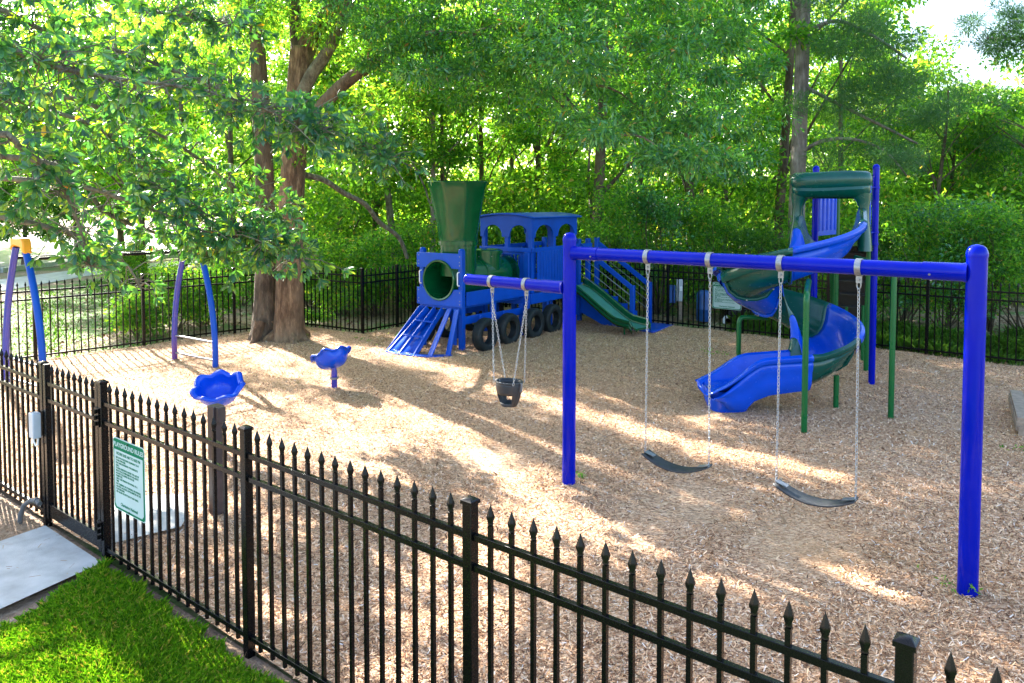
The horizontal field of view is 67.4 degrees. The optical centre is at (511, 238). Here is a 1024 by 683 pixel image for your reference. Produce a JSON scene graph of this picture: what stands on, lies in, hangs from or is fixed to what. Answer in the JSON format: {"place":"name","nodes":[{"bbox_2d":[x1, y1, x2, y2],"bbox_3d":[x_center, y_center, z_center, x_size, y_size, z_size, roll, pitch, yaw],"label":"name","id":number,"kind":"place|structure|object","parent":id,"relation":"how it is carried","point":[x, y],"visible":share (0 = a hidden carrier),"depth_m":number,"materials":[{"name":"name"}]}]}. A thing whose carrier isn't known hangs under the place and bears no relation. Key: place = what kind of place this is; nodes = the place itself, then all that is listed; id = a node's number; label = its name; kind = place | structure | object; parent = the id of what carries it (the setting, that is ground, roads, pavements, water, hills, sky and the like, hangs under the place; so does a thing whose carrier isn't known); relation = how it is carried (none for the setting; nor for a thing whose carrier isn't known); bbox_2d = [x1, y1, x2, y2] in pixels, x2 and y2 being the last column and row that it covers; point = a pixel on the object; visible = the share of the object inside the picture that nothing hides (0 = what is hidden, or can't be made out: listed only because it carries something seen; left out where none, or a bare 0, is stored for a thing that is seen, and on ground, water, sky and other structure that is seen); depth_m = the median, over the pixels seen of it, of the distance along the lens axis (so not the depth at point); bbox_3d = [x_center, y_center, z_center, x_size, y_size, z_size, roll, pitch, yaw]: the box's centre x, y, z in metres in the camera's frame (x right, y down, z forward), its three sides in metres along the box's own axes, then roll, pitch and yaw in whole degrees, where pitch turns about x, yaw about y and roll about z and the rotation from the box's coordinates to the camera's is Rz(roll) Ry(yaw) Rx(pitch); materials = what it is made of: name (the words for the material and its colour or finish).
{"place":"outdoors","nodes":[
{"label":"outdoors","id":0,"kind":"place"},
{"bbox_2d":[0,526,98,608],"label":"concrete path","id":1,"kind":"structure","parent":0,"point":[26,555],"depth_m":5.63,"materials":[{"name":"grey concrete"}]},
{"bbox_2d":[3,528,66,576],"bbox_3d":[-3.848,2.379,5.215,1.043,0.019,1.772,1,3,28],"label":"path debris","id":2,"kind":"object","parent":1,"relation":"on","point":[17,567],"visible":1,"depth_m":5.64,"materials":[{"name":"brown plant"}]},
{"bbox_2d":[0,260,214,290],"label":"roadside path","id":3,"kind":"structure","parent":0,"point":[50,277],"depth_m":27.54,"materials":[{"name":"concrete"}]},
{"bbox_2d":[0,220,241,234],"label":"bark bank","id":4,"kind":"structure","parent":0,"point":[96,229],"depth_m":70.00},
{"bbox_2d":[0,493,296,682],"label":"bare soil","id":5,"kind":"structure","parent":0,"point":[10,611],"depth_m":5.22,"materials":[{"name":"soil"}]},
{"bbox_2d":[0,348,52,526],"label":"picket fence","id":6,"kind":"object","parent":5,"relation":"on","point":[35,425],"visible":0.91,"depth_m":6.62,"materials":[{"name":"black metal"}]},
{"bbox_2d":[17,497,41,523],"bbox_3d":[-4.013,2.281,6.404,0.266,0.263,0.068,1,3,20],"label":"conduit pipe","id":7,"kind":"object","parent":5,"relation":"on","point":[37,501],"visible":0.95,"depth_m":6.41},
{"bbox_2d":[96,379,1002,682],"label":"picket fence","id":8,"kind":"object","parent":5,"relation":"on","point":[906,645],"visible":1,"depth_m":3.81,"materials":[{"name":"black metal"}]},
{"bbox_2d":[42,363,102,551],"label":"gate","id":9,"kind":"structure","parent":8,"relation":"attached to","point":[88,531],"depth_m":6.02,"materials":[{"name":"black metal"}]},
{"bbox_2d":[113,437,145,522],"bbox_3d":[-2.679,1.681,5.367,0.462,0.521,0.010,2,3,38],"label":"rules sign","id":10,"kind":"object","parent":8,"relation":"attached to","point":[129,480],"visible":1,"depth_m":5.36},
{"bbox_2d":[0,207,1023,682],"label":"ground","id":11,"kind":"structure","parent":0,"point":[224,327],"depth_m":17.49,"materials":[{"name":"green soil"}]},
{"bbox_2d":[0,144,92,264],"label":"evergreen tree","id":12,"kind":"object","parent":11,"relation":"on","point":[54,209],"visible":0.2,"depth_m":32.45,"materials":[{"name":"green plant"}]},
{"bbox_2d":[0,0,177,268],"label":"woodland tree","id":13,"kind":"object","parent":11,"relation":"on","point":[10,164],"visible":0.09,"depth_m":30.52,"materials":[{"name":"green plant"}]},
{"bbox_2d":[0,235,216,267],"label":"parking lot","id":14,"kind":"structure","parent":11,"relation":"on","point":[37,245],"depth_m":44.91,"materials":[{"name":"grey asphalt"}]},
{"bbox_2d":[0,266,227,359],"bbox_3d":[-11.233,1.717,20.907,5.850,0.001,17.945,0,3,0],"label":"verge","id":15,"kind":"structure","parent":11,"relation":"on","point":[76,311],"depth_m":17.72,"materials":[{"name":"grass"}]},
{"bbox_2d":[83,237,157,287],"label":"shrub","id":16,"kind":"object","parent":15,"relation":"on","point":[134,261],"visible":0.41,"depth_m":23.94,"materials":[{"name":"green plant"}]},
{"bbox_2d":[29,2,204,250],"bbox_3d":[-18.997,-5.439,37.664,7.935,12.843,8.831,-2,3,-32],"label":"woodland tree","id":17,"kind":"object","parent":11,"relation":"on","point":[120,237],"visible":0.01,"depth_m":37.84,"materials":[{"name":"green plant"}]},
{"bbox_2d":[0,251,241,272],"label":"lot kerb","id":18,"kind":"structure","parent":11,"relation":"on","point":[23,267],"depth_m":32.13,"materials":[{"name":"concrete"}]},
{"bbox_2d":[27,0,228,284],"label":"woodland tree","id":19,"kind":"object","parent":11,"relation":"on","point":[98,102],"visible":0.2,"depth_m":24.33,"materials":[{"name":"green plant"}]},
{"bbox_2d":[100,285,180,337],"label":"shrub","id":20,"kind":"object","parent":11,"relation":"on","point":[133,311],"visible":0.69,"depth_m":15.29,"materials":[{"name":"green plant"}]},
{"bbox_2d":[65,1,283,268],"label":"woodland tree","id":21,"kind":"object","parent":11,"relation":"on","point":[89,168],"visible":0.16,"depth_m":29.93,"materials":[{"name":"green plant"}]},
{"bbox_2d":[145,258,216,329],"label":"shrub","id":22,"kind":"object","parent":11,"relation":"on","point":[164,271],"visible":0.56,"depth_m":16.25,"materials":[{"name":"green plant"}]},
{"bbox_2d":[166,263,243,324],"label":"shrub","id":23,"kind":"object","parent":11,"relation":"on","point":[219,280],"visible":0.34,"depth_m":16.99,"materials":[{"name":"green plant"}]},
{"bbox_2d":[0,0,436,305],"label":"magnolia tree","id":24,"kind":"object","parent":11,"relation":"on","point":[33,108],"visible":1,"depth_m":9.05,"materials":[{"name":"green plant"}]},
{"bbox_2d":[120,0,345,271],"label":"woodland tree","id":25,"kind":"object","parent":11,"relation":"on","point":[229,136],"visible":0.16,"depth_m":24.80,"materials":[{"name":"green plant"}]},
{"bbox_2d":[211,246,275,305],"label":"shrub","id":26,"kind":"object","parent":11,"relation":"on","point":[242,289],"visible":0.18,"depth_m":19.78,"materials":[{"name":"green plant"}]},
{"bbox_2d":[166,2,338,194],"bbox_3d":[-10.495,-6.316,34.010,8.256,14.936,8.710,0,3,0],"label":"woodland tree","id":27,"kind":"object","parent":11,"relation":"on","point":[237,127],"visible":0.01,"depth_m":34.66,"materials":[{"name":"green plant"}]},
{"bbox_2d":[215,1,421,232],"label":"woodland tree","id":28,"kind":"object","parent":11,"relation":"on","point":[244,150],"visible":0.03,"depth_m":26.85,"materials":[{"name":"green plant"}]},
{"bbox_2d":[305,307,337,322],"bbox_3d":[-4.362,1.671,16.923,1.092,0.384,0.503,0,3,5],"label":"sapling","id":29,"kind":"object","parent":11,"relation":"on","point":[313,316],"visible":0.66,"depth_m":16.86,"materials":[{"name":"green plant"}]},
{"bbox_2d":[303,231,344,308],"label":"shrub","id":30,"kind":"object","parent":11,"relation":"on","point":[309,288],"visible":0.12,"depth_m":19.55,"materials":[{"name":"green plant"}]},
{"bbox_2d":[241,2,438,292],"bbox_3d":[-4.759,-4.186,22.534,6.184,11.764,6.628,0,3,0],"label":"woodland tree","id":31,"kind":"object","parent":11,"relation":"on","point":[316,90],"visible":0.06,"depth_m":20.93,"materials":[{"name":"green plant"}]},
{"bbox_2d":[303,227,388,315],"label":"shrub","id":32,"kind":"object","parent":11,"relation":"on","point":[329,257],"visible":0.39,"depth_m":18.25,"materials":[{"name":"green plant"}]},
{"bbox_2d":[273,3,464,287],"bbox_3d":[-4.111,-4.001,23.714,6.543,11.283,6.963,0,3,0],"label":"woodland tree","id":33,"kind":"object","parent":11,"relation":"on","point":[449,176],"visible":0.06,"depth_m":22.85,"materials":[{"name":"green plant"}]},
{"bbox_2d":[333,227,418,316],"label":"shrub","id":34,"kind":"object","parent":11,"relation":"on","point":[373,264],"visible":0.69,"depth_m":17.94,"materials":[{"name":"green plant"}]},
{"bbox_2d":[300,0,491,302],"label":"woodland tree","id":35,"kind":"object","parent":11,"relation":"on","point":[389,207],"visible":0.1,"depth_m":20.23,"materials":[{"name":"green plant"}]},
{"bbox_2d":[373,213,439,311],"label":"shrub","id":36,"kind":"object","parent":11,"relation":"on","point":[404,235],"visible":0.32,"depth_m":18.89,"materials":[{"name":"green plant"}]},
{"bbox_2d":[314,1,521,252],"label":"woodland tree","id":37,"kind":"object","parent":11,"relation":"on","point":[434,99],"visible":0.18,"depth_m":19.64,"materials":[{"name":"green plant"}]},
{"bbox_2d":[368,0,519,180],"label":"woodland tree","id":38,"kind":"object","parent":11,"relation":"on","point":[452,154],"visible":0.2,"depth_m":20.37,"materials":[{"name":"green plant"}]},
{"bbox_2d":[436,202,504,252],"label":"shrub","id":39,"kind":"object","parent":11,"relation":"on","point":[490,232],"visible":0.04,"depth_m":21.09,"materials":[{"name":"green plant"}]},
{"bbox_2d":[385,0,592,188],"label":"woodland tree","id":40,"kind":"object","parent":11,"relation":"on","point":[502,133],"visible":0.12,"depth_m":23.25,"materials":[{"name":"green plant"}]},
{"bbox_2d":[0,307,1023,682],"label":"mulch bed","id":41,"kind":"object","parent":11,"relation":"on","point":[800,535],"visible":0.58,"depth_m":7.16,"materials":[{"name":"brown wood"}]},
{"bbox_2d":[2,237,218,386],"bbox_3d":[-6.012,1.049,11.621,1.243,2.211,2.666,2,4,42],"label":"overhead ladder","id":42,"kind":"object","parent":41,"relation":"on","point":[17,244],"visible":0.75,"depth_m":10.99,"materials":[{"name":"blue metal"}]},
{"bbox_2d":[114,494,183,541],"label":"landing slab","id":43,"kind":"structure","parent":41,"relation":"on","point":[172,509],"depth_m":6.35,"materials":[{"name":"concrete"}]},
{"bbox_2d":[207,403,225,514],"bbox_3d":[-2.497,1.905,6.529,0.150,0.980,0.100,2,3,38],"label":"stub post","id":44,"kind":"object","parent":41,"relation":"on","point":[217,411],"visible":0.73,"depth_m":6.51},
{"bbox_2d":[189,369,245,405],"bbox_3d":[-3.116,1.876,8.163,0.558,0.882,0.519,0,3,0],"label":"spinning cup","id":45,"kind":"object","parent":41,"relation":"on","point":[222,387],"visible":0.93,"depth_m":8.27,"materials":[{"name":"blue plastic"}]},
{"bbox_2d":[0,263,506,359],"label":"picket fence","id":46,"kind":"object","parent":41,"relation":"on","point":[234,329],"visible":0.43,"depth_m":14.93,"materials":[{"name":"black metal"}]},
{"bbox_2d":[310,345,351,387],"bbox_3d":[-2.586,1.840,10.943,0.564,0.693,0.552,0,3,0],"label":"spinning cup","id":47,"kind":"object","parent":41,"relation":"on","point":[329,359],"visible":0.99,"depth_m":10.77,"materials":[{"name":"blue plastic"}]},
{"bbox_2d":[4,0,805,343],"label":"oak tree","id":48,"kind":"object","parent":41,"relation":"on","point":[580,66],"visible":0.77,"depth_m":12.36,"materials":[{"name":"green plant"}]},
{"bbox_2d":[0,331,1020,682],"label":"leaf debris","id":49,"kind":"object","parent":41,"relation":"on","point":[638,499],"visible":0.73,"depth_m":7.22,"materials":[{"name":"brown plant"}]},
{"bbox_2d":[386,181,673,357],"bbox_3d":[0.499,0.467,14.999,3.308,3.115,5.730,2,3,35],"label":"play train","id":50,"kind":"object","parent":41,"relation":"on","point":[444,287],"visible":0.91,"depth_m":14.55,"materials":[{"name":"blue paint"}]},
{"bbox_2d":[306,319,1023,594],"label":"sprigs","id":51,"kind":"object","parent":41,"relation":"on","point":[971,585],"visible":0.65,"depth_m":7.32,"materials":[{"name":"green plant"}]},
{"bbox_2d":[463,232,988,597],"bbox_3d":[1.326,1.180,6.585,4.678,2.422,0.148,2,3,39],"label":"swing frame","id":52,"kind":"object","parent":41,"relation":"on","point":[972,272],"visible":0.98,"depth_m":5.36,"materials":[{"name":"blue paint"}]},
{"bbox_2d":[487,275,529,406],"bbox_3d":[-0.029,1.026,7.677,0.482,1.301,0.258,2,3,39],"label":"bucket swing","id":53,"kind":"object","parent":52,"relation":"hanging from","point":[506,387],"visible":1,"depth_m":7.62,"materials":[{"name":"metal"}]},
{"bbox_2d":[641,249,713,472],"bbox_3d":[1.402,1.039,6.518,0.616,1.880,0.165,2,3,39],"label":"belt swing","id":54,"kind":"object","parent":52,"relation":"hanging from","point":[655,459],"visible":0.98,"depth_m":6.58,"materials":[{"name":"metal"}]},
{"bbox_2d":[773,255,863,507],"bbox_3d":[2.299,1.072,5.792,0.610,1.876,0.165,2,3,39],"label":"belt swing","id":55,"kind":"object","parent":52,"relation":"hanging from","point":[791,491],"visible":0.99,"depth_m":5.83,"materials":[{"name":"metal"}]},
{"bbox_2d":[507,256,1023,362],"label":"picket fence","id":56,"kind":"object","parent":41,"relation":"on","point":[927,295],"visible":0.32,"depth_m":14.34,"materials":[{"name":"black metal"}]},
{"bbox_2d":[712,282,741,310],"bbox_3d":[4.361,1.168,15.588,0.620,0.540,0.010,2,3,39],"label":"rules sign","id":57,"kind":"object","parent":56,"relation":"attached to","point":[721,299],"visible":0.69,"depth_m":15.66,"materials":[{"name":"white plastic"}]},
{"bbox_2d":[695,164,896,433],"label":"spiral slide tower","id":58,"kind":"structure","parent":41,"relation":"on","point":[823,340],"depth_m":10.42,"materials":[{"name":"blue plastic"}]},
{"bbox_2d":[1008,390,1023,435],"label":"concrete slab","id":59,"kind":"object","parent":41,"relation":"on","point":[1016,400],"visible":0.99,"depth_m":9.15,"materials":[{"name":"grey concrete"}]},
{"bbox_2d":[0,271,1023,365],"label":"fallen leaves","id":60,"kind":"object","parent":11,"relation":"on","point":[62,342],"visible":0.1,"depth_m":17.52,"materials":[{"name":"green plant"}]},
{"bbox_2d":[2,0,1023,247],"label":"woods","id":61,"kind":"object","parent":11,"relation":"on","point":[516,164],"visible":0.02,"depth_m":36.52,"materials":[{"name":"green plant"}]},
{"bbox_2d":[445,0,594,212],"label":"woodland tree","id":62,"kind":"object","parent":11,"relation":"on","point":[511,161],"visible":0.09,"depth_m":29.86,"materials":[{"name":"green plant"}]},
{"bbox_2d":[494,199,560,262],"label":"shrub","id":63,"kind":"object","parent":11,"relation":"on","point":[520,236],"visible":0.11,"depth_m":21.09,"materials":[{"name":"green plant"}]},
{"bbox_2d":[446,0,647,271],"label":"woodland tree","id":64,"kind":"object","parent":11,"relation":"on","point":[554,155],"visible":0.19,"depth_m":23.37,"materials":[{"name":"green plant"}]},
{"bbox_2d":[534,199,590,300],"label":"shrub","id":65,"kind":"object","parent":11,"relation":"on","point":[540,229],"visible":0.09,"depth_m":20.56,"materials":[{"name":"green plant"}]},
{"bbox_2d":[488,1,657,196],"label":"woodland tree","id":66,"kind":"object","parent":11,"relation":"on","point":[574,159],"visible":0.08,"depth_m":27.15,"materials":[{"name":"green plant"}]},
{"bbox_2d":[482,0,723,285],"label":"woodland tree","id":67,"kind":"object","parent":11,"relation":"on","point":[599,154],"visible":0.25,"depth_m":19.52,"materials":[{"name":"green plant"}]},
{"bbox_2d":[519,35,702,213],"bbox_3d":[3.938,-5.256,30.951,7.115,13.108,7.175,-2,3,-38],"label":"woodland tree","id":68,"kind":"object","parent":11,"relation":"on","point":[527,154],"visible":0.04,"depth_m":30.63,"materials":[{"name":"green plant"}]},
{"bbox_2d":[577,181,661,304],"bbox_3d":[2.389,0.251,18.221,2.216,3.227,2.065,-2,4,-40],"label":"shrub","id":69,"kind":"object","parent":11,"relation":"on","point":[603,232],"visible":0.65,"depth_m":17.81,"materials":[{"name":"green plant"}]},
{"bbox_2d":[274,160,1023,307],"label":"undergrowth","id":70,"kind":"object","parent":11,"relation":"on","point":[405,206],"visible":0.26,"depth_m":21.00,"materials":[{"name":"green plant"}]},
{"bbox_2d":[539,0,760,285],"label":"woodland tree","id":71,"kind":"object","parent":11,"relation":"on","point":[641,180],"visible":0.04,"depth_m":23.06,"materials":[{"name":"green plant"}]},
{"bbox_2d":[605,175,713,314],"bbox_3d":[3.560,0.167,18.520,2.782,3.367,2.925,0,3,0],"label":"shrub","id":72,"kind":"object","parent":11,"relation":"on","point":[647,206],"visible":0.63,"depth_m":18.20,"materials":[{"name":"green plant"}]},
{"bbox_2d":[670,279,682,319],"bbox_3d":[3.688,1.374,17.346,0.360,0.920,0.155,0,3,0],"label":"utility post","id":73,"kind":"object","parent":11,"relation":"on","point":[680,297],"visible":0.71,"depth_m":17.31,"materials":[{"name":"grey metal"}]},
{"bbox_2d":[614,1,761,274],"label":"woodland tree","id":74,"kind":"object","parent":11,"relation":"on","point":[671,108],"depth_m":27.55,"materials":[{"name":"green plant"}]},
{"bbox_2d":[566,0,815,299],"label":"woodland tree","id":75,"kind":"object","parent":11,"relation":"on","point":[778,18],"visible":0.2,"depth_m":20.65,"materials":[{"name":"green plant"}]},
{"bbox_2d":[696,288,708,321],"bbox_3d":[4.290,1.474,17.189,0.340,0.735,0.340,0,3,0],"label":"plastic barrel","id":76,"kind":"object","parent":11,"relation":"on","point":[701,297],"visible":0.75,"depth_m":17.06,"materials":[{"name":"blue plastic"}]},
{"bbox_2d":[665,190,747,302],"bbox_3d":[4.660,0.330,18.726,2.092,3.016,2.161,-1,3,-21],"label":"shrub","id":77,"kind":"object","parent":11,"relation":"on","point":[702,213],"visible":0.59,"depth_m":18.19,"materials":[{"name":"green plant"}]},
{"bbox_2d":[625,0,808,230],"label":"woodland tree","id":78,"kind":"object","parent":11,"relation":"on","point":[726,197],"visible":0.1,"depth_m":22.13,"materials":[{"name":"green plant"}]},
{"bbox_2d":[721,307,751,321],"bbox_3d":[5.050,1.562,17.287,0.550,0.550,0.512,0,3,0],"label":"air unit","id":79,"kind":"object","parent":11,"relation":"on","point":[728,311],"visible":0.11,"depth_m":17.05,"materials":[{"name":"black metal"}]},
{"bbox_2d":[709,222,810,313],"bbox_3d":[5.753,0.732,18.200,2.214,2.268,2.095,-1,3,-11],"label":"shrub","id":80,"kind":"object","parent":11,"relation":"on","point":[749,241],"visible":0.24,"depth_m":18.07,"materials":[{"name":"green plant"}]},
{"bbox_2d":[678,0,865,233],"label":"woodland tree","id":81,"kind":"object","parent":11,"relation":"on","point":[809,121],"visible":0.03,"depth_m":27.16,"materials":[{"name":"green plant"}]},
{"bbox_2d":[681,0,928,249],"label":"woodland tree","id":82,"kind":"object","parent":11,"relation":"on","point":[789,32],"visible":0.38,"depth_m":20.08,"materials":[{"name":"green plant"}]},
{"bbox_2d":[775,214,880,307],"bbox_3d":[7.325,0.626,18.152,2.131,2.482,2.420,-2,3,-37],"label":"shrub","id":83,"kind":"object","parent":11,"relation":"on","point":[821,238],"visible":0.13,"depth_m":18.31,"materials":[{"name":"green plant"}]},
{"bbox_2d":[749,0,961,225],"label":"woodland tree","id":84,"kind":"object","parent":11,"relation":"on","point":[811,139],"visible":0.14,"depth_m":24.09,"materials":[{"name":"green plant"}]},
{"bbox_2d":[810,225,917,312],"bbox_3d":[7.924,0.755,17.292,2.184,2.310,2.270,-2,3,-34],"label":"shrub","id":85,"kind":"object","parent":11,"relation":"on","point":[886,246],"visible":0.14,"depth_m":16.98,"materials":[{"name":"green plant"}]},
{"bbox_2d":[724,310,1023,365],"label":"weeds","id":86,"kind":"object","parent":11,"relation":"on","point":[1003,343],"visible":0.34,"depth_m":14.24,"materials":[{"name":"green plant"}]},
{"bbox_2d":[772,0,979,289],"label":"pine tree","id":87,"kind":"object","parent":11,"relation":"on","point":[801,104],"visible":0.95,"depth_m":17.37,"materials":[{"name":"green plant"}]},
{"bbox_2d":[807,33,969,279],"bbox_3d":[13.386,-2.960,26.876,6.533,8.907,6.219,0,3,0],"label":"woodland tree","id":88,"kind":"object","parent":11,"relation":"on","point":[924,51],"visible":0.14,"depth_m":25.50,"materials":[{"name":"green plant"}]},
{"bbox_2d":[849,196,966,323],"bbox_3d":[8.673,0.481,17.125,2.547,2.871,2.538,0,3,0],"label":"shrub","id":89,"kind":"object","parent":11,"relation":"on","point":[899,228],"visible":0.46,"depth_m":16.64,"materials":[{"name":"green plant"}]},
{"bbox_2d":[829,76,1004,239],"bbox_3d":[15.536,-2.466,29.854,6.962,7.640,7.242,0,3,0],"label":"woodland tree","id":90,"kind":"object","parent":11,"relation":"on","point":[867,132],"visible":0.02,"depth_m":28.20,"materials":[{"name":"green plant"}]},
{"bbox_2d":[857,59,1023,293],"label":"woodland tree","id":91,"kind":"object","parent":11,"relation":"on","point":[939,180],"visible":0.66,"depth_m":21.92,"materials":[{"name":"green plant"}]},
{"bbox_2d":[887,192,1018,327],"bbox_3d":[9.280,0.481,16.496,2.561,2.930,2.524,3,4,44],"label":"shrub","id":92,"kind":"object","parent":11,"relation":"on","point":[947,213],"visible":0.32,"depth_m":16.31,"materials":[{"name":"green plant"}]},
{"bbox_2d":[884,77,1023,199],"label":"woodland tree","id":93,"kind":"object","parent":11,"relation":"on","point":[948,146],"visible":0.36,"depth_m":23.25,"materials":[{"name":"green plant"}]},
{"bbox_2d":[906,94,1023,199],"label":"woodland tree","id":94,"kind":"object","parent":11,"relation":"on","point":[1016,131],"visible":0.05,"depth_m":26.18,"materials":[{"name":"green plant"}]},
{"bbox_2d":[913,198,1023,331],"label":"shrub","id":95,"kind":"object","parent":11,"relation":"on","point":[963,223],"visible":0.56,"depth_m":15.81,"materials":[{"name":"green plant"}]},
{"bbox_2d":[933,82,1023,286],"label":"woodland tree","id":96,"kind":"object","parent":11,"relation":"on","point":[964,153],"visible":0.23,"depth_m":23.14,"materials":[{"name":"green plant"}]},
{"bbox_2d":[941,40,1023,201],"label":"woodland tree","id":97,"kind":"object","parent":11,"relation":"on","point":[981,119],"visible":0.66,"depth_m":21.81,"materials":[{"name":"green plant"}]},
{"bbox_2d":[947,0,1023,71],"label":"pine tree","id":98,"kind":"object","parent":11,"relation":"on","point":[1003,35],"visible":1,"depth_m":13.75,"materials":[{"name":"green plant"}]},
{"bbox_2d":[947,196,1023,331],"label":"shrub","id":99,"kind":"object","parent":11,"relation":"on","point":[1012,250],"visible":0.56,"depth_m":15.35,"materials":[{"name":"green plant"}]},
{"bbox_2d":[0,0,1023,206],"label":"sky","id":100,"kind":"structure","parent":0,"point":[941,13],"materials":[{"name":"white"}]},
{"label":"lawn","id":101,"kind":"structure","parent":0,"visible":0},
{"bbox_2d":[0,555,292,682],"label":"grass","id":102,"kind":"structure","parent":101,"relation":"on","point":[101,622],"depth_m":4.57,"materials":[{"name":"green plant"}]}
]}

